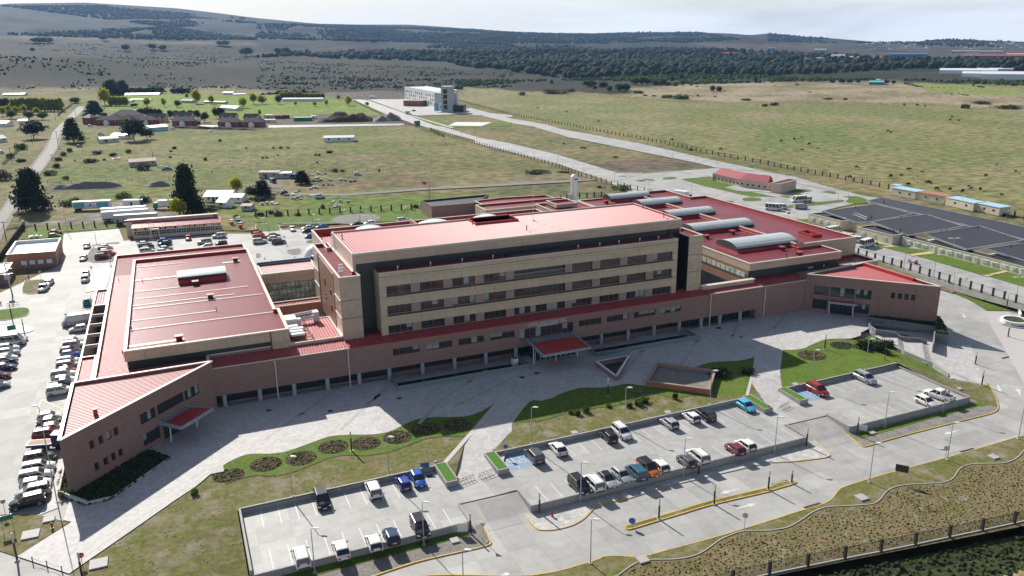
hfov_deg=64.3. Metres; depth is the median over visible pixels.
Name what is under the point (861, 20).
sky
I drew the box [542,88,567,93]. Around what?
bush
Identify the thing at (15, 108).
leafy tree
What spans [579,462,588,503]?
street lamp
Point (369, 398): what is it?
paving band
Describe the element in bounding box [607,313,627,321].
window
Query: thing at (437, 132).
post fence
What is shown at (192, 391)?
window
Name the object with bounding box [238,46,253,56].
dark tree
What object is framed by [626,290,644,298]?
window
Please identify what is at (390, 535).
hatchback car
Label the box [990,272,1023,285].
lawn
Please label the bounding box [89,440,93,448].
window
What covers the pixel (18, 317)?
kerb
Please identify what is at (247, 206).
shack
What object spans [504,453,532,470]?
blue bay
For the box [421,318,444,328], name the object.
window
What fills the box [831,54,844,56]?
shed
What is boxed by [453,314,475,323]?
window
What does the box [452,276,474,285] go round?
window
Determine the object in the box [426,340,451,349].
window
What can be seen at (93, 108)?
conifer tree
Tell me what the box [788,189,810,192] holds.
lawn island
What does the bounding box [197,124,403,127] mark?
house track
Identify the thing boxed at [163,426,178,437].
window
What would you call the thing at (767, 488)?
light bollard
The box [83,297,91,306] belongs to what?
recycling bell
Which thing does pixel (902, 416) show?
retaining wall
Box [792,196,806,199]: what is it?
windows
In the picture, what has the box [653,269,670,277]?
window
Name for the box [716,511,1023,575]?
railing fence
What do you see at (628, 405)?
bush
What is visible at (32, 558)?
chain barrier
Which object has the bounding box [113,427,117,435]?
window
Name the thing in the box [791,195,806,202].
minibus
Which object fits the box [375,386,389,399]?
paving band
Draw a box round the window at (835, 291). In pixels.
[830,287,854,297]
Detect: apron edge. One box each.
[460,490,516,503]
[784,416,825,425]
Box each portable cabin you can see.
[890,184,903,191]
[891,186,924,198]
[916,190,953,203]
[945,196,983,210]
[976,202,1011,215]
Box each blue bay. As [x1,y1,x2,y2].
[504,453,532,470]
[795,388,825,400]
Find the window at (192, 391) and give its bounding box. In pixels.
[184,384,198,399]
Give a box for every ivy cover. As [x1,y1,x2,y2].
[57,446,170,504]
[935,315,948,333]
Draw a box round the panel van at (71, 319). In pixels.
[61,311,90,327]
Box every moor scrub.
[0,55,109,74]
[18,42,512,88]
[281,71,1023,88]
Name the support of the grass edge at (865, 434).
on the gravel strip at (954, 417)
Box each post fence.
[22,220,118,230]
[255,203,420,217]
[354,101,650,190]
[460,100,889,188]
[560,191,601,198]
[857,248,1022,304]
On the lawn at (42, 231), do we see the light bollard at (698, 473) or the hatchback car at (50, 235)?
the hatchback car at (50, 235)
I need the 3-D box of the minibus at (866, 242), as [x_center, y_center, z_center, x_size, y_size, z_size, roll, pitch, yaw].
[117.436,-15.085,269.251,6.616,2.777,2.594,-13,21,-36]
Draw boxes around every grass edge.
[282,529,472,575]
[858,404,977,438]
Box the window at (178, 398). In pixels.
[157,392,182,414]
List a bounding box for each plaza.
[18,310,872,572]
[985,311,1023,382]
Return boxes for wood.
[1,4,512,43]
[256,47,450,60]
[427,31,739,47]
[443,44,1023,78]
[767,33,1021,46]
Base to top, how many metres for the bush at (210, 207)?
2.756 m
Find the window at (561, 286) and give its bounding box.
[514,283,564,296]
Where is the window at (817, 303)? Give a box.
[812,299,827,308]
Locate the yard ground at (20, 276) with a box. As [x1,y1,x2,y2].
[0,224,954,292]
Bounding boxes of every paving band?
[64,439,255,569]
[255,375,511,434]
[261,386,340,440]
[340,394,379,429]
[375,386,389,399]
[418,370,486,423]
[443,386,512,462]
[451,378,511,407]
[512,329,767,374]
[618,343,646,378]
[679,335,701,364]
[730,319,738,338]
[746,330,765,394]
[773,313,788,327]
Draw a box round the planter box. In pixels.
[869,316,948,343]
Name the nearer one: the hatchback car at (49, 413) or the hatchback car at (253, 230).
the hatchback car at (49, 413)
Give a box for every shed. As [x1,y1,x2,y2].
[111,133,131,138]
[143,124,168,131]
[258,170,280,177]
[278,171,292,178]
[814,49,826,51]
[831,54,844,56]
[869,81,883,84]
[889,53,927,56]
[939,68,997,73]
[951,50,979,52]
[962,55,1023,57]
[962,71,981,77]
[980,51,1002,52]
[981,71,1023,79]
[998,68,1012,70]
[1006,53,1023,54]
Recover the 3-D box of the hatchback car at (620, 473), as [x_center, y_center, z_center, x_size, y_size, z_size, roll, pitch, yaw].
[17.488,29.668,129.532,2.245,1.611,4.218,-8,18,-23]
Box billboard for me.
[434,103,441,110]
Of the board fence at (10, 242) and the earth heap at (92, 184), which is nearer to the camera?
the board fence at (10, 242)
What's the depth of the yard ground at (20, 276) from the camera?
291.36 m
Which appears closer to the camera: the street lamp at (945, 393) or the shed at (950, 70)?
the street lamp at (945, 393)
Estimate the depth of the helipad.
683.11 m
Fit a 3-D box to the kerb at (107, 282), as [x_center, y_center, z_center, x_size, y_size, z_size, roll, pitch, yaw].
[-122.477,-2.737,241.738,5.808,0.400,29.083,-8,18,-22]
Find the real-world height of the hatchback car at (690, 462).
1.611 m
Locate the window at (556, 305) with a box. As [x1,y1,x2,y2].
[514,301,564,314]
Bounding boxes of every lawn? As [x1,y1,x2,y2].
[0,514,68,555]
[22,226,118,238]
[70,416,464,575]
[223,405,491,483]
[256,213,428,223]
[414,117,511,126]
[493,367,762,451]
[517,384,697,421]
[683,176,773,196]
[697,357,753,394]
[780,335,988,406]
[797,219,808,222]
[874,242,928,253]
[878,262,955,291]
[900,364,997,406]
[919,253,1001,275]
[954,292,1010,310]
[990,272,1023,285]
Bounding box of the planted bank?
[619,452,1023,575]
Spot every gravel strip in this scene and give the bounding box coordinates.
[315,524,488,575]
[844,365,996,445]
[855,251,1023,310]
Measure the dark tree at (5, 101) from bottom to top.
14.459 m
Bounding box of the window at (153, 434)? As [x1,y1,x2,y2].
[143,426,159,445]
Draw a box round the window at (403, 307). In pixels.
[387,303,411,313]
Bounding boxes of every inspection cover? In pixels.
[20,528,39,540]
[42,515,54,522]
[89,556,107,570]
[210,466,223,474]
[449,537,459,543]
[635,554,649,564]
[853,493,869,501]
[987,453,999,459]
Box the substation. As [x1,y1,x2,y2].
[0,262,14,284]
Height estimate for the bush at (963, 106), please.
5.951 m
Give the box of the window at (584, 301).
[572,297,591,306]
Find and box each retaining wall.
[239,465,434,575]
[252,504,469,575]
[496,397,743,454]
[517,424,805,512]
[787,362,896,388]
[791,365,969,432]
[877,335,949,376]
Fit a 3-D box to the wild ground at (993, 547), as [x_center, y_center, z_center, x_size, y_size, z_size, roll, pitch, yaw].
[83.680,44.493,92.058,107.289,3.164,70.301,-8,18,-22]
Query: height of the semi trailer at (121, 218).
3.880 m
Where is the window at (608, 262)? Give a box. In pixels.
[600,258,619,266]
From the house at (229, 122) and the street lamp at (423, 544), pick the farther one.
the house at (229, 122)
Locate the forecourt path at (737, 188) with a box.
[725,185,770,192]
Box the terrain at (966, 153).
[0,3,1023,575]
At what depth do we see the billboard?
799.32 m
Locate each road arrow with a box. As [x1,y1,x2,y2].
[720,488,738,493]
[736,503,756,508]
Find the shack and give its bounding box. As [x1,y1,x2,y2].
[240,203,254,210]
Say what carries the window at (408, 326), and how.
in the hospital
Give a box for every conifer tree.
[8,167,56,211]
[60,117,89,141]
[81,100,104,116]
[97,79,124,95]
[117,80,133,92]
[168,162,207,214]
[250,180,275,196]
[292,170,312,183]
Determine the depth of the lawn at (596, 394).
156.72 m
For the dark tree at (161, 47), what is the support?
on the terrain at (966, 153)
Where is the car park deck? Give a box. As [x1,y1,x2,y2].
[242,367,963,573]
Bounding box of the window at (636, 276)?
[627,272,644,281]
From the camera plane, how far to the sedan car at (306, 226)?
301.89 m
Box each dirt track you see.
[0,107,85,240]
[289,179,595,195]
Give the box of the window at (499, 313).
[484,309,505,319]
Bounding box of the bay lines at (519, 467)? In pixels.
[244,369,959,568]
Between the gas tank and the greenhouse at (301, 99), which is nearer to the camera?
the gas tank
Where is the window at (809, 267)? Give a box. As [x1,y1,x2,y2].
[807,264,814,269]
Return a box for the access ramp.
[868,317,934,351]
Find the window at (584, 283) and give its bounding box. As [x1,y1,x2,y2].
[572,279,591,288]
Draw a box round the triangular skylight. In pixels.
[595,351,629,380]
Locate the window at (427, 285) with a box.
[420,280,442,289]
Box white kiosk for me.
[511,357,517,365]
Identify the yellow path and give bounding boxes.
[909,252,932,255]
[984,271,1005,275]
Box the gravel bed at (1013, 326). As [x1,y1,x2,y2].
[1001,324,1023,327]
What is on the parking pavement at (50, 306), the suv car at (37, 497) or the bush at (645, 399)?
the suv car at (37, 497)
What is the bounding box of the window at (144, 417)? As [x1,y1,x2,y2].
[140,407,155,423]
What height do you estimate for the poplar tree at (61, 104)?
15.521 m
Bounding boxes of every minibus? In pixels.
[0,332,25,344]
[765,202,781,210]
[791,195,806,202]
[826,225,841,231]
[859,237,874,247]
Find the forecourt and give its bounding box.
[369,99,478,115]
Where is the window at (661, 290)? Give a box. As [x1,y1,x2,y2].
[652,286,669,294]
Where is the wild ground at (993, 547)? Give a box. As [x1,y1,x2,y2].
[824,535,1023,575]
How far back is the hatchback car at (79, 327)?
196.59 m
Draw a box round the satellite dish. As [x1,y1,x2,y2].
[304,245,313,261]
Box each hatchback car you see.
[0,353,17,357]
[0,370,10,378]
[0,379,10,387]
[20,476,51,488]
[36,410,62,420]
[48,233,60,237]
[53,374,74,380]
[57,365,76,370]
[59,345,80,353]
[60,349,80,356]
[63,337,83,341]
[68,323,86,332]
[83,242,90,248]
[97,246,110,250]
[185,234,190,239]
[199,243,212,246]
[215,240,227,245]
[250,229,262,233]
[301,227,312,232]
[365,533,382,553]
[382,527,400,546]
[395,476,411,491]
[409,468,425,487]
[599,430,618,443]
[611,465,632,483]
[653,459,670,473]
[659,417,679,429]
[676,454,697,468]
[681,411,701,423]
[724,442,746,456]
[734,439,756,451]
[736,398,756,412]
[914,393,937,407]
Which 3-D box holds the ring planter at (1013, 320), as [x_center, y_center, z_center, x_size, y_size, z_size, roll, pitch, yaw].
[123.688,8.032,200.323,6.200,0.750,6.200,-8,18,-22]
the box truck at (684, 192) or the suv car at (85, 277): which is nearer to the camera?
the suv car at (85, 277)
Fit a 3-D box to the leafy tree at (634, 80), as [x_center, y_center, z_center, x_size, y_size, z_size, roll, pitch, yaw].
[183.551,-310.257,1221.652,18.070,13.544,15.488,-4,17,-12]
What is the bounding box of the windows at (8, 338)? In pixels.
[0,333,22,341]
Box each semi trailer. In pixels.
[72,199,111,210]
[100,205,145,212]
[101,208,147,220]
[113,212,157,224]
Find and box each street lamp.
[31,405,59,502]
[289,455,295,495]
[310,527,318,573]
[387,436,393,474]
[422,501,429,545]
[462,548,470,575]
[530,406,537,443]
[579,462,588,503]
[589,518,599,564]
[623,387,632,422]
[682,438,692,477]
[708,370,717,404]
[773,416,784,453]
[867,442,881,482]
[883,391,895,427]
[941,377,954,411]
[945,422,960,460]
[1016,409,1023,439]
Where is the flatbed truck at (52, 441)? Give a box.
[25,430,60,449]
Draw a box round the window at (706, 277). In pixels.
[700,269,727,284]
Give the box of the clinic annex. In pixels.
[771,178,796,193]
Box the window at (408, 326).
[388,323,412,332]
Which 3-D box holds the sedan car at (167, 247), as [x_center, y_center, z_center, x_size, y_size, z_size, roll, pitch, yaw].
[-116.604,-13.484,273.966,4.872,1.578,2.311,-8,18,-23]
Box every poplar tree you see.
[9,98,13,109]
[15,98,20,110]
[18,97,23,105]
[25,97,31,110]
[28,97,34,109]
[32,97,39,110]
[36,98,43,109]
[38,96,45,111]
[43,98,49,110]
[46,98,51,110]
[49,98,54,110]
[53,98,59,109]
[56,97,65,110]
[123,97,128,105]
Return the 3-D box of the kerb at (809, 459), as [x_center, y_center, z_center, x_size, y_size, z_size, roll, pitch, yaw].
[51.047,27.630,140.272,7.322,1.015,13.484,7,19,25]
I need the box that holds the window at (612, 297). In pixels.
[599,293,617,302]
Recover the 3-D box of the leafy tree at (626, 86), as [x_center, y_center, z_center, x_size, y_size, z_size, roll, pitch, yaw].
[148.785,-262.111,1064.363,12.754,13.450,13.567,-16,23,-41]
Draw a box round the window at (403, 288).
[386,284,410,294]
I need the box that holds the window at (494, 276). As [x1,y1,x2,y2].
[483,272,504,281]
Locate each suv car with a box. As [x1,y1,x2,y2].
[0,342,19,348]
[0,347,20,354]
[0,355,17,363]
[8,489,45,511]
[14,479,50,498]
[17,466,53,483]
[21,458,55,468]
[22,449,56,461]
[31,426,59,439]
[45,383,69,396]
[50,368,75,379]
[55,355,78,362]
[55,359,78,368]
[62,339,83,347]
[80,273,89,282]
[94,252,110,259]
[100,249,115,255]
[139,242,154,247]
[139,247,155,252]
[197,237,211,244]
[212,232,225,238]
[252,233,266,238]
[252,237,266,243]
[271,237,285,243]
[290,545,310,570]
[313,485,331,509]
[314,194,324,198]
[315,223,328,228]
[364,480,382,499]
[396,217,408,221]
[409,511,430,538]
[524,447,544,464]
[567,471,591,495]
[583,474,605,492]
[611,420,632,440]
[624,463,648,481]
[635,455,660,477]
[685,448,710,464]
[694,407,716,422]
[805,380,829,396]
[853,368,876,384]
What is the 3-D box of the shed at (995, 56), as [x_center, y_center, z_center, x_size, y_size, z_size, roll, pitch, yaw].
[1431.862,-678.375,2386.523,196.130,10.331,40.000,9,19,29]
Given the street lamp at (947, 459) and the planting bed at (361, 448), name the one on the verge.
the street lamp at (947, 459)
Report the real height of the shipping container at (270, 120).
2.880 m
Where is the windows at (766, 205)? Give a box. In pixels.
[765,204,780,207]
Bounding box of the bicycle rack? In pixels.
[459,474,474,484]
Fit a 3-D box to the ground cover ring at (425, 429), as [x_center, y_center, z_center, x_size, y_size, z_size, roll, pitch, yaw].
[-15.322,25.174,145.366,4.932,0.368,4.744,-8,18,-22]
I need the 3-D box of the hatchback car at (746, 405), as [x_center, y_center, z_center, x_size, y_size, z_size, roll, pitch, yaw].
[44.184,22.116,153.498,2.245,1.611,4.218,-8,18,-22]
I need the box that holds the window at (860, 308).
[854,303,868,313]
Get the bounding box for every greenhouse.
[282,98,324,101]
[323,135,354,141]
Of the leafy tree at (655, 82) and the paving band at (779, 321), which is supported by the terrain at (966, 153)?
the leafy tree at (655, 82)
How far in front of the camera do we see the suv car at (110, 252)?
267.00 m
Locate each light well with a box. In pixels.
[390,354,529,390]
[586,327,697,356]
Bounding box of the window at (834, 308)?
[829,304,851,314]
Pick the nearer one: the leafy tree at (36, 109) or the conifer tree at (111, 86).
the leafy tree at (36, 109)
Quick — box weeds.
[637,461,1022,575]
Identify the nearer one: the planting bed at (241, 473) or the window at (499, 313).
the planting bed at (241, 473)
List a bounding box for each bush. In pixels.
[0,169,12,180]
[13,142,27,149]
[15,158,25,161]
[43,170,57,175]
[52,163,60,167]
[57,199,72,206]
[58,488,74,499]
[81,158,99,162]
[91,150,102,153]
[114,191,131,197]
[135,161,150,170]
[138,195,151,202]
[190,487,198,495]
[191,203,221,213]
[252,196,265,201]
[273,211,283,215]
[525,169,551,173]
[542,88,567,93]
[573,408,580,415]
[582,404,590,413]
[609,184,630,190]
[626,402,632,408]
[634,398,643,405]
[641,395,649,403]
[661,94,672,97]
[672,93,688,99]
[672,392,677,399]
[708,366,732,377]
[739,367,754,374]
[853,339,869,350]
[867,339,888,350]
[877,346,890,354]
[882,339,894,348]
[960,103,970,108]
[969,101,991,103]
[990,104,1020,108]
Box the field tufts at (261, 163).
[44,148,509,182]
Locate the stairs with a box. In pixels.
[869,330,929,364]
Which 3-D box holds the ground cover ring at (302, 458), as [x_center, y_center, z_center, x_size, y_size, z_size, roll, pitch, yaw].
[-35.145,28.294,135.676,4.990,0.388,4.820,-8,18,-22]
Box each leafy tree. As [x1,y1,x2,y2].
[0,106,5,114]
[4,110,16,117]
[11,105,19,112]
[19,104,27,110]
[22,111,34,118]
[32,107,38,113]
[36,111,48,119]
[68,97,80,102]
[96,86,109,104]
[142,97,151,106]
[160,97,165,104]
[166,197,187,215]
[174,100,180,105]
[189,88,201,103]
[207,95,214,103]
[228,175,242,190]
[237,96,246,107]
[243,185,255,197]
[248,92,256,103]
[257,95,267,103]
[274,95,281,103]
[344,95,351,105]
[581,79,597,86]
[598,81,608,86]
[614,83,623,90]
[622,83,630,90]
[629,77,637,84]
[637,76,644,83]
[644,77,652,84]
[651,79,658,85]
[658,77,667,84]
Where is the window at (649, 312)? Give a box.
[634,309,654,317]
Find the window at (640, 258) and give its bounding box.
[627,255,645,263]
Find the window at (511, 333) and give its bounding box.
[490,331,513,339]
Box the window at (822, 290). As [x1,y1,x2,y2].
[814,285,829,294]
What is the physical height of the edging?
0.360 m
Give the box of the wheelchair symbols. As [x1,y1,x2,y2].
[506,392,815,464]
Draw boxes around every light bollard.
[10,533,19,562]
[76,552,82,575]
[350,431,353,451]
[468,513,472,534]
[537,492,541,514]
[606,379,609,396]
[656,498,660,519]
[696,461,700,475]
[712,484,716,505]
[765,470,770,489]
[789,469,793,483]
[804,427,808,446]
[854,416,859,435]
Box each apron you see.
[461,491,529,531]
[789,416,853,447]
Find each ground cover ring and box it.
[214,468,243,481]
[250,457,280,470]
[286,451,315,464]
[318,440,347,452]
[352,437,379,448]
[383,430,410,443]
[413,423,439,434]
[444,419,471,430]
[798,350,825,359]
[830,341,851,348]
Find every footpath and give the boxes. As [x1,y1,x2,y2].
[282,222,332,223]
[413,116,454,127]
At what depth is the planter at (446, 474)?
129.82 m
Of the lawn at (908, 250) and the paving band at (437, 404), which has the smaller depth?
the paving band at (437, 404)
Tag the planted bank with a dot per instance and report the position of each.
(818, 539)
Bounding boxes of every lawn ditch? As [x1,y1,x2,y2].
[225,435,465,484]
[520,392,702,422]
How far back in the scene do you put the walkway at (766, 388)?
159.78 m
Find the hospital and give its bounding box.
[57,190,941,492]
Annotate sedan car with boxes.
[0,362,17,370]
[35,415,62,427]
[37,421,60,428]
[44,278,53,285]
[47,229,62,233]
[79,254,87,260]
[155,248,168,251]
[157,237,171,241]
[157,240,171,245]
[158,245,172,249]
[267,235,281,240]
[289,226,295,230]
[301,225,314,229]
[331,539,350,562]
[350,221,362,225]
[363,220,376,224]
[548,441,567,456]
[595,470,618,488]
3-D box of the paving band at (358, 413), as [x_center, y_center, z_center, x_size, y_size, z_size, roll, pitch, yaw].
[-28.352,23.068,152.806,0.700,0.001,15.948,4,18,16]
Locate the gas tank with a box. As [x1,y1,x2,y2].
[568,174,583,200]
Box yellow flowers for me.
[653,474,1021,573]
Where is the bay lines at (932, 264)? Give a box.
[876,250,1020,287]
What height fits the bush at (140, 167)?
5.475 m
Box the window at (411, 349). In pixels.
[393,345,419,355]
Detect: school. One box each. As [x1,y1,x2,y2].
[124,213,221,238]
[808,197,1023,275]
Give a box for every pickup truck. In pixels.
[37,283,49,291]
[47,377,73,385]
[161,166,172,170]
[311,177,322,180]
[923,387,955,402]
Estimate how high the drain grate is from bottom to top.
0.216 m
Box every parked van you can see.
[269,178,276,182]
[779,203,787,209]
[793,203,807,208]
[853,235,862,241]
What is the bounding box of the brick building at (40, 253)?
[6,238,62,269]
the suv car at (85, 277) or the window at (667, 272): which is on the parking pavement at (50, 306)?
the suv car at (85, 277)
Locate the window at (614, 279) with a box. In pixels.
[600,276,618,284]
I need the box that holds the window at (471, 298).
[453,295,474,304]
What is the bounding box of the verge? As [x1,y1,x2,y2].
[436,436,1023,575]
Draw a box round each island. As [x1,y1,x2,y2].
[0,308,28,319]
[0,324,32,333]
[22,280,44,293]
[82,299,92,308]
[87,242,118,261]
[87,266,110,291]
[256,223,279,230]
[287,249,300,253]
[742,197,760,200]
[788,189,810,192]
[788,200,842,207]
[844,196,867,202]
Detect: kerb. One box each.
[0,307,29,320]
[86,242,119,262]
[86,266,110,292]
[372,519,491,575]
[423,435,1023,575]
[523,497,631,530]
[624,480,796,529]
[632,461,780,497]
[781,438,830,462]
[787,200,843,207]
[840,383,998,446]
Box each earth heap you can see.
[49,181,122,189]
[145,181,171,187]
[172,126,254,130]
[260,88,320,94]
[316,111,372,122]
[373,112,401,121]
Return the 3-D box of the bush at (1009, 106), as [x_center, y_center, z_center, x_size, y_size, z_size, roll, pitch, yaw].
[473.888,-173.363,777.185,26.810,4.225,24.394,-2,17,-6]
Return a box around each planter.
[434,462,458,487]
[484,451,508,475]
[742,394,772,413]
[778,387,807,404]
[1000,315,1023,325]
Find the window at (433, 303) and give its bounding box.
[420,299,443,309]
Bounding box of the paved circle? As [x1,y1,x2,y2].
[331,214,379,224]
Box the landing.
[876,335,924,362]
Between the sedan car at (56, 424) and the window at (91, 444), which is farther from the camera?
the sedan car at (56, 424)
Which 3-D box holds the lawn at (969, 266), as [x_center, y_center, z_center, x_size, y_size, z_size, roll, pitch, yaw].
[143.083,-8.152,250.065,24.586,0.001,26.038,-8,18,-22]
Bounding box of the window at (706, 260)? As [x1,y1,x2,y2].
[702,256,745,277]
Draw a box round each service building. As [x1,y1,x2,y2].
[421,194,488,217]
[474,195,553,204]
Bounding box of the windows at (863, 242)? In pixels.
[859,239,873,244]
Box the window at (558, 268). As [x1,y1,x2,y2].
[514,265,564,277]
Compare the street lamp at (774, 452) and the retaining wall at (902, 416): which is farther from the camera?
the retaining wall at (902, 416)
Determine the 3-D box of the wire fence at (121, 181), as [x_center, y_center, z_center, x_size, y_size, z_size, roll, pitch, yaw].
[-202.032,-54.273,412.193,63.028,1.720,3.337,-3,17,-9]
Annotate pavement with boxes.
[0,228,751,575]
[40,450,63,514]
[524,440,829,528]
[612,168,1023,303]
[928,342,985,384]
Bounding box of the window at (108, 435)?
[106,430,110,439]
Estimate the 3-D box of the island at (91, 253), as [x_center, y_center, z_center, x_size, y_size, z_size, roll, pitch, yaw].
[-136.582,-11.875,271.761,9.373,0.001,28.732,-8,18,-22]
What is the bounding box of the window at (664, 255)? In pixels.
[654,251,671,260]
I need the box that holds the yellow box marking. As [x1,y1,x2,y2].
[36,309,86,414]
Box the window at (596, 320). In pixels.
[579,318,600,325]
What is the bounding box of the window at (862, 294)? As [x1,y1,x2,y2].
[855,289,871,299]
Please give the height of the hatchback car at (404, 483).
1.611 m
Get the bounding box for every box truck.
[153,199,170,208]
[673,189,691,196]
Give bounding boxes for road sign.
[0,514,13,532]
[7,325,15,331]
[420,462,428,467]
[457,522,467,534]
[629,518,635,523]
[859,424,867,430]
[895,464,908,482]
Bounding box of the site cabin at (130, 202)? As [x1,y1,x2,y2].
[122,199,139,205]
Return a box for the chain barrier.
[31,557,62,571]
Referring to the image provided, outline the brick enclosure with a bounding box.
[645,362,715,394]
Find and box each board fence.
[0,221,24,261]
[2,147,19,164]
[88,125,271,129]
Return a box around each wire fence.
[47,177,166,183]
[82,142,465,151]
[106,103,336,107]
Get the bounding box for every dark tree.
[0,98,9,106]
[17,120,48,138]
[28,37,53,42]
[119,117,148,140]
[121,44,129,49]
[132,87,141,92]
[139,88,147,92]
[139,128,154,136]
[142,107,148,114]
[147,43,156,49]
[147,86,166,93]
[154,109,162,112]
[157,45,167,49]
[166,110,172,117]
[178,88,185,93]
[193,109,199,118]
[199,112,209,121]
[211,107,225,116]
[214,40,229,45]
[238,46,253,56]
[280,48,290,51]
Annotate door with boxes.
[930,246,935,252]
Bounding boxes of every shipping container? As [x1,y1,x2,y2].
[264,115,273,117]
[265,119,275,122]
[275,115,283,118]
[293,117,312,120]
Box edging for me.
[615,449,1023,575]
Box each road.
[354,99,642,181]
[378,268,1023,575]
[420,111,511,116]
[466,107,762,170]
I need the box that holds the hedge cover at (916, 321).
[871,315,935,324]
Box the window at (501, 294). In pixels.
[484,291,505,300]
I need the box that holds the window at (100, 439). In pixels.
[98,435,102,443]
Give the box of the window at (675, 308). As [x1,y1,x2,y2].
[660,305,680,313]
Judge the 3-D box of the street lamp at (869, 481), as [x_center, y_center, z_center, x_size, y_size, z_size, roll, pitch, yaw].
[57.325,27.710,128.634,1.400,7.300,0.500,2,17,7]
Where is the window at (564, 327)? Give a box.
[519,322,572,339]
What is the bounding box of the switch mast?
[0,264,12,294]
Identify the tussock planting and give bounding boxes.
[628,461,1023,575]
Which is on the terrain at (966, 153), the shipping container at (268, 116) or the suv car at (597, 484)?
the shipping container at (268, 116)
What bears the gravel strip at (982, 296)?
on the pavement at (658, 182)
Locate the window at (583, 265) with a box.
[572,261,591,270]
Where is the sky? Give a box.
[0,0,1023,41]
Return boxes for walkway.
[456,430,511,483]
[752,373,800,411]
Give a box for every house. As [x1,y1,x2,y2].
[0,121,13,126]
[0,135,6,142]
[2,93,27,95]
[17,119,28,123]
[81,114,97,124]
[95,116,122,125]
[96,135,118,142]
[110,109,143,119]
[125,93,160,95]
[127,157,156,166]
[137,116,159,125]
[147,113,168,121]
[172,112,194,119]
[172,117,197,126]
[181,99,196,102]
[203,101,227,103]
[203,190,237,201]
[215,197,234,207]
[218,118,241,127]
[219,113,238,120]
[221,105,242,110]
[222,92,235,94]
[226,193,247,202]
[241,118,265,127]
[243,114,259,118]
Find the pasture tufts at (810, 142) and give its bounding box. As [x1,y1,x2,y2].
[515,98,1023,204]
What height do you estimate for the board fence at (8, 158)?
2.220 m
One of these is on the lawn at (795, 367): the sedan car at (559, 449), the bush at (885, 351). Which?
the bush at (885, 351)
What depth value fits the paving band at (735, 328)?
194.19 m
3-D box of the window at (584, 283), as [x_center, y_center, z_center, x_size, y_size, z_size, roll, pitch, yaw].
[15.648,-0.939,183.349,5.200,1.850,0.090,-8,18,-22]
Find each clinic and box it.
[403,86,465,111]
[712,168,772,189]
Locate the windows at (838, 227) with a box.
[826,226,840,229]
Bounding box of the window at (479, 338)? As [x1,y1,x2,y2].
[459,335,483,344]
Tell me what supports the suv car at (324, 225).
on the parking pavement at (50, 306)
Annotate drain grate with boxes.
[803,502,820,508]
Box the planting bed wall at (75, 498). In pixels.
[58,449,172,504]
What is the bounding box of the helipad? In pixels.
[448,122,490,125]
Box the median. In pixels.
[626,481,794,527]
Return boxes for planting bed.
[212,468,244,482]
[250,456,281,471]
[285,451,316,465]
[318,440,348,453]
[352,436,380,449]
[382,430,411,443]
[412,423,440,435]
[443,419,471,430]
[797,350,825,359]
[830,342,853,348]

